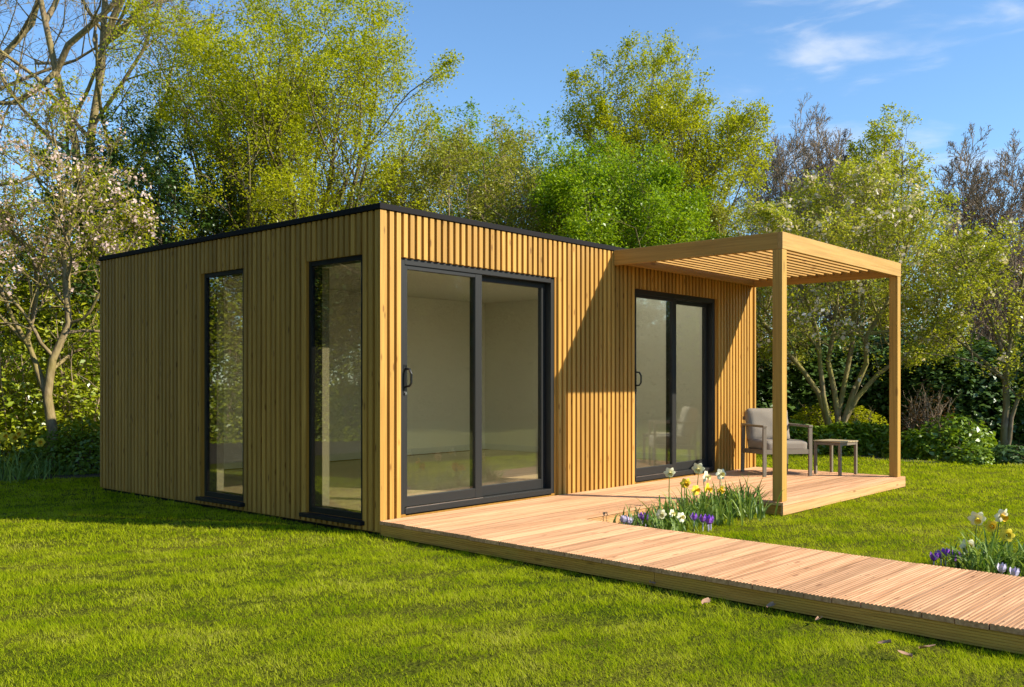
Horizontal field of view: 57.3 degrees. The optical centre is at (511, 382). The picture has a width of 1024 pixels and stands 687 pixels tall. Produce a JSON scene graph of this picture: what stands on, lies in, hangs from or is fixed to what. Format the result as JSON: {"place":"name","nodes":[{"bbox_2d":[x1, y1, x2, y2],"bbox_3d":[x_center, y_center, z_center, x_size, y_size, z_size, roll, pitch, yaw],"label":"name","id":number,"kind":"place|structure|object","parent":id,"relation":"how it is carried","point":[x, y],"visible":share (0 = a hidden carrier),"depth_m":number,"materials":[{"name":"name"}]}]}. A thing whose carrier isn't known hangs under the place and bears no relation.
{"place":"outdoors","nodes":[
{"label":"outdoors","id":0,"kind":"place"},
{"bbox_2d":[1,455,952,479],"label":"border soil","id":1,"kind":"structure","parent":0,"point":[98,475],"depth_m":11.68,"materials":[{"name":"brown soil"}]},
{"bbox_2d":[0,451,10,475],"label":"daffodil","id":2,"kind":"object","parent":1,"relation":"on","point":[8,461],"visible":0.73,"depth_m":11.38,"materials":[{"name":"green plant"}]},
{"bbox_2d":[0,325,30,468],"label":"leafy shrub","id":3,"kind":"object","parent":1,"relation":"on","point":[4,431],"visible":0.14,"depth_m":12.78,"materials":[{"name":"green plant"}]},
{"bbox_2d":[0,432,39,477],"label":"daffodil","id":4,"kind":"object","parent":1,"relation":"on","point":[5,438],"visible":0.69,"depth_m":11.32,"materials":[{"name":"green plant"}]},
{"bbox_2d":[0,219,52,417],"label":"hedge bush","id":5,"kind":"object","parent":1,"relation":"on","point":[3,314],"visible":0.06,"depth_m":14.20,"materials":[{"name":"green plant"}]},
{"bbox_2d":[0,429,54,473],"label":"daffodil","id":6,"kind":"object","parent":1,"relation":"on","point":[13,438],"visible":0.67,"depth_m":11.59,"materials":[{"name":"green plant"}]},
{"bbox_2d":[5,458,61,483],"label":"leaf tuft","id":7,"kind":"object","parent":1,"relation":"on","point":[44,471],"visible":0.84,"depth_m":11.09,"materials":[{"name":"green plant"}]},
{"bbox_2d":[0,314,74,469],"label":"leafy shrub","id":8,"kind":"object","parent":1,"relation":"on","point":[22,405],"visible":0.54,"depth_m":12.67,"materials":[{"name":"green plant"}]},
{"bbox_2d":[16,438,74,477],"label":"daffodil","id":9,"kind":"object","parent":1,"relation":"on","point":[42,442],"visible":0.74,"depth_m":11.48,"materials":[{"name":"green plant"}]},
{"bbox_2d":[14,427,94,467],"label":"shrub","id":10,"kind":"object","parent":1,"relation":"on","point":[44,447],"visible":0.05,"depth_m":12.63,"materials":[{"name":"green plant"}]},
{"bbox_2d":[0,167,116,426],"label":"hedge bush","id":11,"kind":"object","parent":1,"relation":"on","point":[34,339],"visible":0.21,"depth_m":14.17,"materials":[{"name":"green plant"}]},
{"bbox_2d":[19,415,99,474],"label":"shrub","id":12,"kind":"object","parent":1,"relation":"on","point":[86,460],"visible":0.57,"depth_m":11.85,"materials":[{"name":"green plant"}]},
{"bbox_2d":[23,307,99,469],"bbox_3d":[-5.893,0.067,13.017,1.480,2.246,1.681,0,0,41],"label":"leafy shrub","id":13,"kind":"object","parent":1,"relation":"on","point":[89,407],"visible":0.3,"depth_m":12.74,"materials":[{"name":"green plant"}]},
{"bbox_2d":[0,61,164,469],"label":"cherry tree","id":14,"kind":"object","parent":1,"relation":"on","point":[8,220],"visible":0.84,"depth_m":12.24,"materials":[{"name":"grey plant"}]},
{"bbox_2d":[0,0,182,202],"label":"bare tree","id":15,"kind":"object","parent":1,"relation":"on","point":[14,42],"visible":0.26,"depth_m":17.75,"materials":[{"name":"brown plant"}]},
{"bbox_2d":[9,183,173,424],"bbox_3d":[-6.590,-1.045,15.276,2.772,4.473,2.890,0,0,41],"label":"hedge bush","id":16,"kind":"object","parent":1,"relation":"on","point":[58,303],"visible":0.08,"depth_m":14.35,"materials":[{"name":"green plant"}]},
{"bbox_2d":[21,185,177,403],"bbox_3d":[-8.378,-1.539,19.924,4.471,5.525,4.492,0,0,41],"label":"evergreen bush","id":17,"kind":"object","parent":1,"relation":"on","point":[73,277],"depth_m":19.49,"materials":[{"name":"green plant"}]},
{"bbox_2d":[0,0,230,399],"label":"bare tree","id":18,"kind":"object","parent":1,"relation":"on","point":[55,64],"visible":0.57,"depth_m":16.78,"materials":[{"name":"brown plant"}]},
{"bbox_2d":[2,97,262,412],"bbox_3d":[-6.011,-1.733,15.327,3.936,5.803,4.024,0,0,10],"label":"holly tree","id":19,"kind":"object","parent":1,"relation":"on","point":[171,189],"visible":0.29,"depth_m":14.56,"materials":[{"name":"green plant"}]},
{"bbox_2d":[0,0,271,393],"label":"bare tree","id":20,"kind":"object","parent":1,"relation":"on","point":[97,102],"visible":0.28,"depth_m":17.75,"materials":[{"name":"brown plant"}]},
{"bbox_2d":[84,0,463,246],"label":"spring tree","id":21,"kind":"object","parent":1,"relation":"on","point":[277,172],"visible":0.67,"depth_m":15.48,"materials":[{"name":"green plant"}]},
{"bbox_2d":[353,105,589,238],"bbox_3d":[-0.721,-1.972,18.068,5.363,6.284,5.292,0,0,-20],"label":"twiggy tree","id":22,"kind":"object","parent":1,"relation":"on","point":[455,160],"visible":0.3,"depth_m":16.90,"materials":[{"name":"green plant"}]},
{"bbox_2d":[400,96,571,228],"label":"young tree","id":23,"kind":"object","parent":1,"relation":"on","point":[540,150],"visible":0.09,"depth_m":21.47,"materials":[{"name":"green plant"}]},
{"bbox_2d":[539,23,779,245],"bbox_3d":[3.075,-3.110,19.409,4.700,8.560,5.028,0,0,41],"label":"oak tree","id":24,"kind":"object","parent":1,"relation":"on","point":[684,127],"visible":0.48,"depth_m":18.46,"materials":[{"name":"green plant"}]},
{"bbox_2d":[674,192,845,390],"bbox_3d":[4.243,-1.227,18.494,4.103,4.788,3.580,0,0,41],"label":"pale tree","id":25,"kind":"object","parent":1,"relation":"on","point":[717,222],"visible":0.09,"depth_m":17.65,"materials":[{"name":"green plant"}]},
{"bbox_2d":[756,332,823,423],"bbox_3d":[4.651,-0.081,19.045,3.094,2.582,3.202,0,0,41],"label":"laurel bush","id":26,"kind":"object","parent":1,"relation":"on","point":[768,385],"visible":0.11,"depth_m":17.88,"materials":[{"name":"green plant"}]},
{"bbox_2d":[734,93,862,350],"bbox_3d":[7.456,-3.186,24.101,3.552,8.705,3.740,0,0,41],"label":"bare tree","id":27,"kind":"object","parent":1,"relation":"on","point":[779,169],"visible":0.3,"depth_m":23.41,"materials":[{"name":"brown plant"}]},
{"bbox_2d":[789,419,818,449],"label":"ground cover plant","id":28,"kind":"object","parent":1,"relation":"on","point":[798,433],"visible":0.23,"depth_m":15.26,"materials":[{"name":"green plant"}]},
{"bbox_2d":[790,403,834,426],"bbox_3d":[5.302,0.727,16.606,1.097,0.882,1.110,0,0,41],"label":"euphorbia","id":29,"kind":"object","parent":1,"relation":"on","point":[806,417],"visible":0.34,"depth_m":16.50,"materials":[{"name":"green plant"}]},
{"bbox_2d":[756,329,888,425],"bbox_3d":[6.144,0.051,18.819,3.058,2.312,2.986,0,0,41],"label":"laurel bush","id":30,"kind":"object","parent":1,"relation":"on","point":[801,399],"visible":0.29,"depth_m":17.90,"materials":[{"name":"green plant"}]},
{"bbox_2d":[805,419,873,455],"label":"ground cover plant","id":31,"kind":"object","parent":1,"relation":"on","point":[836,430],"visible":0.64,"depth_m":14.89,"materials":[{"name":"green plant"}]},
{"bbox_2d":[707,149,996,436],"bbox_3d":[5.719,-1.375,15.945,4.508,5.163,4.445,0,0,41],"label":"magnolia tree","id":32,"kind":"object","parent":1,"relation":"on","point":[910,213],"visible":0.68,"depth_m":15.41,"materials":[{"name":"green plant"}]},
{"bbox_2d":[783,121,926,379],"bbox_3d":[9.705,-3.150,27.039,3.998,8.638,3.852,0,0,-1],"label":"bare tree","id":33,"kind":"object","parent":1,"relation":"on","point":[839,135],"visible":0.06,"depth_m":26.44,"materials":[{"name":"plant"}]},
{"bbox_2d":[847,405,888,424],"bbox_3d":[6.057,0.773,16.181,1.024,0.792,1.022,0,0,41],"label":"euphorbia","id":34,"kind":"object","parent":1,"relation":"on","point":[865,418],"visible":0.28,"depth_m":16.08,"materials":[{"name":"green plant"}]},
{"bbox_2d":[811,309,927,399],"bbox_3d":[10.097,-0.587,27.192,5.517,3.632,5.641,0,0,41],"label":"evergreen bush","id":35,"kind":"object","parent":1,"relation":"on","point":[857,335],"visible":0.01,"depth_m":26.33,"materials":[{"name":"green plant"}]},
{"bbox_2d":[842,420,904,455],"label":"ground cover plant","id":36,"kind":"object","parent":1,"relation":"on","point":[877,434],"visible":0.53,"depth_m":14.79,"materials":[{"name":"green plant"}]},
{"bbox_2d":[809,317,956,431],"bbox_3d":[7.404,-0.036,18.586,2.767,2.492,3.045,0,0,41],"label":"laurel bush","id":37,"kind":"object","parent":1,"relation":"on","point":[878,384],"visible":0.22,"depth_m":17.74,"materials":[{"name":"green plant"}]},
{"bbox_2d":[830,102,955,349],"bbox_3d":[8.828,-2.724,21.945,2.665,7.770,2.796,0,0,-19],"label":"birch tree","id":38,"kind":"object","parent":1,"relation":"on","point":[874,137],"visible":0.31,"depth_m":21.80,"materials":[{"name":"green plant"}]},
{"bbox_2d":[879,428,936,458],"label":"ground cover plant","id":39,"kind":"object","parent":1,"relation":"on","point":[908,438],"visible":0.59,"depth_m":14.11,"materials":[{"name":"green plant"}]},
{"bbox_2d":[877,309,973,411],"bbox_3d":[12.238,-0.744,26.050,5.854,3.949,5.356,0,0,41],"label":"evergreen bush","id":40,"kind":"object","parent":1,"relation":"on","point":[928,325],"visible":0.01,"depth_m":26.16,"materials":[{"name":"green plant"}]},
{"bbox_2d":[900,379,961,431],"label":"brown shrub","id":41,"kind":"object","parent":1,"relation":"on","point":[915,415],"visible":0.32,"depth_m":14.94,"materials":[{"name":"red plant"}]},
{"bbox_2d":[878,332,1023,445],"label":"laurel bush","id":42,"kind":"object","parent":1,"relation":"on","point":[953,386],"visible":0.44,"depth_m":16.73,"materials":[{"name":"green plant"}]},
{"bbox_2d":[911,412,997,460],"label":"green shrub","id":43,"kind":"object","parent":1,"relation":"on","point":[945,438],"visible":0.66,"depth_m":13.91,"materials":[{"name":"green plant"}]},
{"bbox_2d":[900,216,1023,444],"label":"tree","id":44,"kind":"object","parent":1,"relation":"on","point":[980,290],"visible":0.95,"depth_m":14.16,"materials":[{"name":"green plant"}]},
{"bbox_2d":[913,204,1023,349],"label":"tree","id":45,"kind":"object","parent":1,"relation":"on","point":[979,322],"visible":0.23,"depth_m":18.71,"materials":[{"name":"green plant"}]},
{"bbox_2d":[921,122,1023,358],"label":"bare tree","id":46,"kind":"object","parent":1,"relation":"on","point":[974,202],"visible":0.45,"depth_m":22.42,"materials":[{"name":"brown plant"}]},
{"bbox_2d":[948,444,1001,464],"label":"ground cover plant","id":47,"kind":"object","parent":1,"relation":"on","point":[965,454],"visible":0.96,"depth_m":13.31,"materials":[{"name":"green plant"}]},
{"bbox_2d":[946,330,1023,445],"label":"laurel bush","id":48,"kind":"object","parent":1,"relation":"on","point":[1019,420],"visible":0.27,"depth_m":16.71,"materials":[{"name":"green plant"}]},
{"bbox_2d":[983,440,1023,464],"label":"ground cover plant","id":49,"kind":"object","parent":1,"relation":"on","point":[1009,454],"visible":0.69,"depth_m":13.26,"materials":[{"name":"green plant"}]},
{"bbox_2d":[0,454,1023,686],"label":"lawn","id":50,"kind":"structure","parent":0,"point":[842,661],"depth_m":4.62,"materials":[{"name":"green plant"}]},
{"bbox_2d":[0,458,35,482],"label":"leaf tuft","id":51,"kind":"object","parent":50,"relation":"on","point":[4,475],"visible":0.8,"depth_m":10.85,"materials":[{"name":"green plant"}]},
{"bbox_2d":[0,460,43,482],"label":"leaf tuft","id":52,"kind":"object","parent":50,"relation":"on","point":[18,473],"visible":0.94,"depth_m":10.93,"materials":[{"name":"green plant"}]},
{"bbox_2d":[98,202,755,534],"bbox_3d":[-0.706,-0.111,10.790,4.646,2.530,6.109,0,0,41],"label":"garden room","id":53,"kind":"object","parent":50,"relation":"on","point":[369,367],"visible":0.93,"depth_m":9.06,"materials":[{"name":"brown wood"}]},
{"bbox_2d":[195,268,244,506],"bbox_3d":[-2.570,0.042,8.528,0.745,2.096,0.250,0,0,41],"label":"window","id":54,"kind":"structure","parent":53,"relation":"in","point":[213,286],"depth_m":8.72,"materials":[{"name":"black metal"}]},
{"bbox_2d":[299,254,364,525],"bbox_3d":[-1.361,0.055,7.461,0.770,2.071,0.250,0,0,41],"label":"window","id":55,"kind":"structure","parent":53,"relation":"in","point":[318,275],"depth_m":7.65,"materials":[{"name":"black metal"}]},
{"bbox_2d":[401,258,553,514],"bbox_3d":[-0.261,0.035,7.943,0.210,1.992,1.880,0,0,41],"label":"sliding door","id":56,"kind":"structure","parent":53,"relation":"in","point":[478,494],"depth_m":7.91,"materials":[{"name":"metal"}]},
{"bbox_2d":[635,289,714,481],"bbox_3d":[1.763,0.035,10.234,0.210,1.992,1.675,0,0,41],"label":"sliding door","id":57,"kind":"structure","parent":53,"relation":"in","point":[681,468],"depth_m":10.30,"materials":[{"name":"metal"}]},
{"bbox_2d":[525,123,728,248],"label":"hawthorn tree","id":58,"kind":"object","parent":50,"relation":"on","point":[611,194],"visible":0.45,"depth_m":15.85,"materials":[{"name":"green plant"}]},
{"bbox_2d":[621,505,677,530],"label":"leaf tuft","id":59,"kind":"object","parent":50,"relation":"on","point":[653,522],"visible":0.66,"depth_m":7.12,"materials":[{"name":"green plant"}]},
{"bbox_2d":[640,509,685,530],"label":"daffodil","id":60,"kind":"object","parent":50,"relation":"on","point":[659,515],"visible":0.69,"depth_m":6.95,"materials":[{"name":"white plant"}]},
{"bbox_2d":[635,495,694,531],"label":"leaf tuft","id":61,"kind":"object","parent":50,"relation":"on","point":[676,514],"visible":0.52,"depth_m":7.30,"materials":[{"name":"green plant"}]},
{"bbox_2d":[655,509,687,530],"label":"daffodil","id":62,"kind":"object","parent":50,"relation":"on","point":[671,513],"visible":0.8,"depth_m":7.12,"materials":[{"name":"white plant"}]},
{"bbox_2d":[673,512,691,531],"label":"daffodil","id":63,"kind":"object","parent":50,"relation":"on","point":[679,520],"visible":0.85,"depth_m":7.12,"materials":[{"name":"white plant"}]},
{"bbox_2d":[687,513,705,530],"bbox_3d":[1.441,1.079,7.275,0.174,0.152,0.257,0,0,35],"label":"crocus","id":64,"kind":"object","parent":50,"relation":"on","point":[695,516],"visible":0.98,"depth_m":7.25,"materials":[{"name":"purple plant"}]},
{"bbox_2d":[380,467,1023,654],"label":"timber deck","id":65,"kind":"structure","parent":50,"relation":"on","point":[581,532],"depth_m":5.56,"materials":[{"name":"brown wood"}]},
{"bbox_2d":[614,231,900,501],"bbox_3d":[2.636,-0.134,9.787,1.778,2.341,2.914,0,0,41],"label":"pergola","id":66,"kind":"object","parent":65,"relation":"on","point":[779,262],"visible":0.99,"depth_m":9.22,"materials":[{"name":"brown wood"}]},
{"bbox_2d":[740,408,812,476],"bbox_3d":[2.986,0.669,10.654,0.583,0.736,0.674,0,0,-9],"label":"armchair","id":67,"kind":"object","parent":65,"relation":"on","point":[758,424],"visible":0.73,"depth_m":10.70,"materials":[{"name":"grey fabric"}]},
{"bbox_2d":[813,439,857,475],"bbox_3d":[3.663,0.847,10.620,0.349,0.380,0.352,0,0,-38],"label":"side table","id":68,"kind":"object","parent":65,"relation":"on","point":[839,443],"visible":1,"depth_m":10.58,"materials":[{"name":"beige wood"}]},
{"bbox_2d":[684,485,720,526],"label":"daffodil","id":69,"kind":"object","parent":50,"relation":"on","point":[695,490],"visible":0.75,"depth_m":7.49,"materials":[{"name":"yellow plant"}]},
{"bbox_2d":[701,597,709,604],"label":"fallen leaf","id":70,"kind":"object","parent":50,"relation":"on","point":[705,600],"visible":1,"depth_m":4.80,"materials":[{"name":"plant"}]},
{"bbox_2d":[700,514,713,530],"bbox_3d":[1.498,1.091,7.293,0.146,0.126,0.166,0,0,41],"label":"crocus","id":71,"kind":"object","parent":50,"relation":"on","point":[709,520],"visible":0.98,"depth_m":7.27,"materials":[{"name":"purple plant"}]},
{"bbox_2d":[691,491,743,525],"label":"leaf tuft","id":72,"kind":"object","parent":50,"relation":"on","point":[719,514],"visible":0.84,"depth_m":7.57,"materials":[{"name":"green plant"}]},
{"bbox_2d":[709,486,779,519],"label":"leaf tuft","id":73,"kind":"object","parent":50,"relation":"on","point":[750,508],"visible":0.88,"depth_m":7.93,"materials":[{"name":"green plant"}]},
{"bbox_2d":[721,472,784,517],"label":"leaf tuft","id":74,"kind":"object","parent":50,"relation":"on","point":[759,497],"visible":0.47,"depth_m":8.09,"materials":[{"name":"green plant"}]},
{"bbox_2d":[766,601,774,607],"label":"fallen leaf","id":75,"kind":"object","parent":50,"relation":"on","point":[770,604],"visible":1,"depth_m":4.72,"materials":[{"name":"grey plant"}]},
{"bbox_2d":[877,639,891,642],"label":"fallen leaf","id":76,"kind":"object","parent":50,"relation":"on","point":[887,641],"visible":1,"depth_m":4.05,"materials":[{"name":"plant"}]},
{"bbox_2d":[898,650,912,657],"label":"fallen leaf","id":77,"kind":"object","parent":50,"relation":"on","point":[907,654],"visible":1,"depth_m":3.87,"materials":[{"name":"beige plant"}]},
{"bbox_2d":[919,644,935,648],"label":"fallen leaf","id":78,"kind":"object","parent":50,"relation":"on","point":[921,647],"visible":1,"depth_m":3.97,"materials":[{"name":"brown plant"}]},
{"bbox_2d":[922,549,944,565],"bbox_3d":[2.632,1.099,5.840,0.130,0.110,0.120,0,0,17],"label":"crocus","id":79,"kind":"object","parent":50,"relation":"on","point":[934,558],"visible":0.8,"depth_m":5.83,"materials":[{"name":"purple plant"}]},
{"bbox_2d":[938,547,959,565],"bbox_3d":[2.706,1.083,5.811,0.164,0.142,0.166,0,0,-4],"label":"crocus","id":80,"kind":"object","parent":50,"relation":"on","point":[943,550],"visible":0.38,"depth_m":5.81,"materials":[{"name":"purple plant"}]},
{"bbox_2d":[923,531,991,569],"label":"leaf tuft","id":81,"kind":"object","parent":50,"relation":"on","point":[952,561],"visible":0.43,"depth_m":5.56,"materials":[{"name":"green plant"}]},
{"bbox_2d":[953,539,978,567],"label":"daffodil","id":82,"kind":"object","parent":50,"relation":"on","point":[970,542],"visible":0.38,"depth_m":5.66,"materials":[{"name":"white plant"}]},
{"bbox_2d":[935,511,1006,567],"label":"daffodil","id":83,"kind":"object","parent":50,"relation":"on","point":[976,519],"visible":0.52,"depth_m":5.61,"materials":[{"name":"green plant"}]},
{"bbox_2d":[933,524,1021,574],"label":"leaf tuft","id":84,"kind":"object","parent":50,"relation":"on","point":[988,565],"visible":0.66,"depth_m":5.41,"materials":[{"name":"green plant"}]},
{"bbox_2d":[958,509,1017,556],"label":"daffodil","id":85,"kind":"object","parent":50,"relation":"on","point":[1000,515],"visible":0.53,"depth_m":5.77,"materials":[{"name":"white plant"}]},
{"bbox_2d":[958,528,1020,573],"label":"daffodil","id":86,"kind":"object","parent":50,"relation":"on","point":[1004,533],"visible":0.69,"depth_m":5.64,"materials":[{"name":"green plant"}]},
{"bbox_2d":[965,520,1016,555],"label":"daffodil","id":87,"kind":"object","parent":50,"relation":"on","point":[990,525],"visible":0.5,"depth_m":5.84,"materials":[{"name":"yellow plant"}]},
{"bbox_2d":[977,531,1023,575],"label":"leaf tuft","id":88,"kind":"object","parent":50,"relation":"on","point":[1007,561],"visible":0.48,"depth_m":5.57,"materials":[{"name":"green plant"}]},
{"bbox_2d":[978,539,1023,576],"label":"leaf tuft","id":89,"kind":"object","parent":50,"relation":"on","point":[1020,553],"visible":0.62,"depth_m":5.52,"materials":[{"name":"green plant"}]},
{"bbox_2d":[996,562,1020,575],"bbox_3d":[2.763,1.078,5.210,0.157,0.153,0.214,0,0,-32],"label":"crocus","id":90,"kind":"object","parent":50,"relation":"on","point":[1001,568],"visible":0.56,"depth_m":5.25,"materials":[{"name":"white plant"}]},
{"bbox_2d":[0,0,1023,360],"label":"sky","id":91,"kind":"structure","parent":0,"point":[954,64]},
{"label":"soil","id":92,"kind":"structure","parent":0,"visible":0},
{"bbox_2d":[615,515,639,524],"bbox_3d":[0.865,1.082,7.185,0.235,0.144,0.230,0,0,-8],"label":"crocus","id":93,"kind":"object","parent":92,"relation":"on","point":[624,519],"visible":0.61,"depth_m":7.15,"materials":[{"name":"white plant"}]},
{"bbox_2d":[634,512,648,526],"bbox_3d":[1.027,1.076,7.329,0.227,0.156,0.146,0,0,41],"label":"crocus","id":94,"kind":"object","parent":92,"relation":"on","point":[641,516],"visible":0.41,"depth_m":7.29,"materials":[{"name":"purple plant"}]},
{"bbox_2d":[613,504,674,529],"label":"leaf tuft","id":95,"kind":"object","parent":92,"relation":"on","point":[637,512],"visible":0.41,"depth_m":7.42,"materials":[{"name":"green plant"}]},
{"bbox_2d":[648,478,693,527],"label":"daffodil","id":96,"kind":"object","parent":92,"relation":"on","point":[687,482],"visible":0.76,"depth_m":7.46,"materials":[{"name":"yellow plant"}]},
{"bbox_2d":[645,468,697,527],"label":"daffodil","id":97,"kind":"object","parent":92,"relation":"on","point":[669,472],"visible":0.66,"depth_m":7.37,"materials":[{"name":"green plant"}]},
{"bbox_2d":[631,481,726,518],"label":"leaf tuft","id":98,"kind":"object","parent":92,"relation":"on","point":[689,502],"visible":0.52,"depth_m":7.87,"materials":[{"name":"green plant"}]},
{"bbox_2d":[679,483,712,514],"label":"daffodil","id":99,"kind":"object","parent":92,"relation":"on","point":[707,487],"visible":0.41,"depth_m":7.83,"materials":[{"name":"yellow plant"}]},
{"bbox_2d":[675,471,718,522],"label":"daffodil","id":100,"kind":"object","parent":92,"relation":"on","point":[705,476],"visible":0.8,"depth_m":7.65,"materials":[{"name":"green plant"}]},
{"bbox_2d":[676,463,724,511],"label":"daffodil","id":101,"kind":"object","parent":92,"relation":"on","point":[699,470],"visible":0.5,"depth_m":7.81,"materials":[{"name":"white plant"}]},
{"bbox_2d":[710,485,732,518],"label":"daffodil","id":102,"kind":"object","parent":92,"relation":"on","point":[720,489],"visible":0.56,"depth_m":7.92,"materials":[{"name":"yellow plant"}]},
{"bbox_2d":[685,478,758,516],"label":"leaf tuft","id":103,"kind":"object","parent":92,"relation":"on","point":[706,497],"visible":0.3,"depth_m":8.18,"materials":[{"name":"green plant"}]},
{"bbox_2d":[708,469,741,508],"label":"daffodil","id":104,"kind":"object","parent":92,"relation":"on","point":[718,474],"visible":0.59,"depth_m":8.24,"materials":[{"name":"white plant"}]},
{"bbox_2d":[698,474,769,516],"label":"leaf tuft","id":105,"kind":"object","parent":92,"relation":"on","point":[748,493],"visible":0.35,"depth_m":8.25,"materials":[{"name":"green plant"}]}
]}

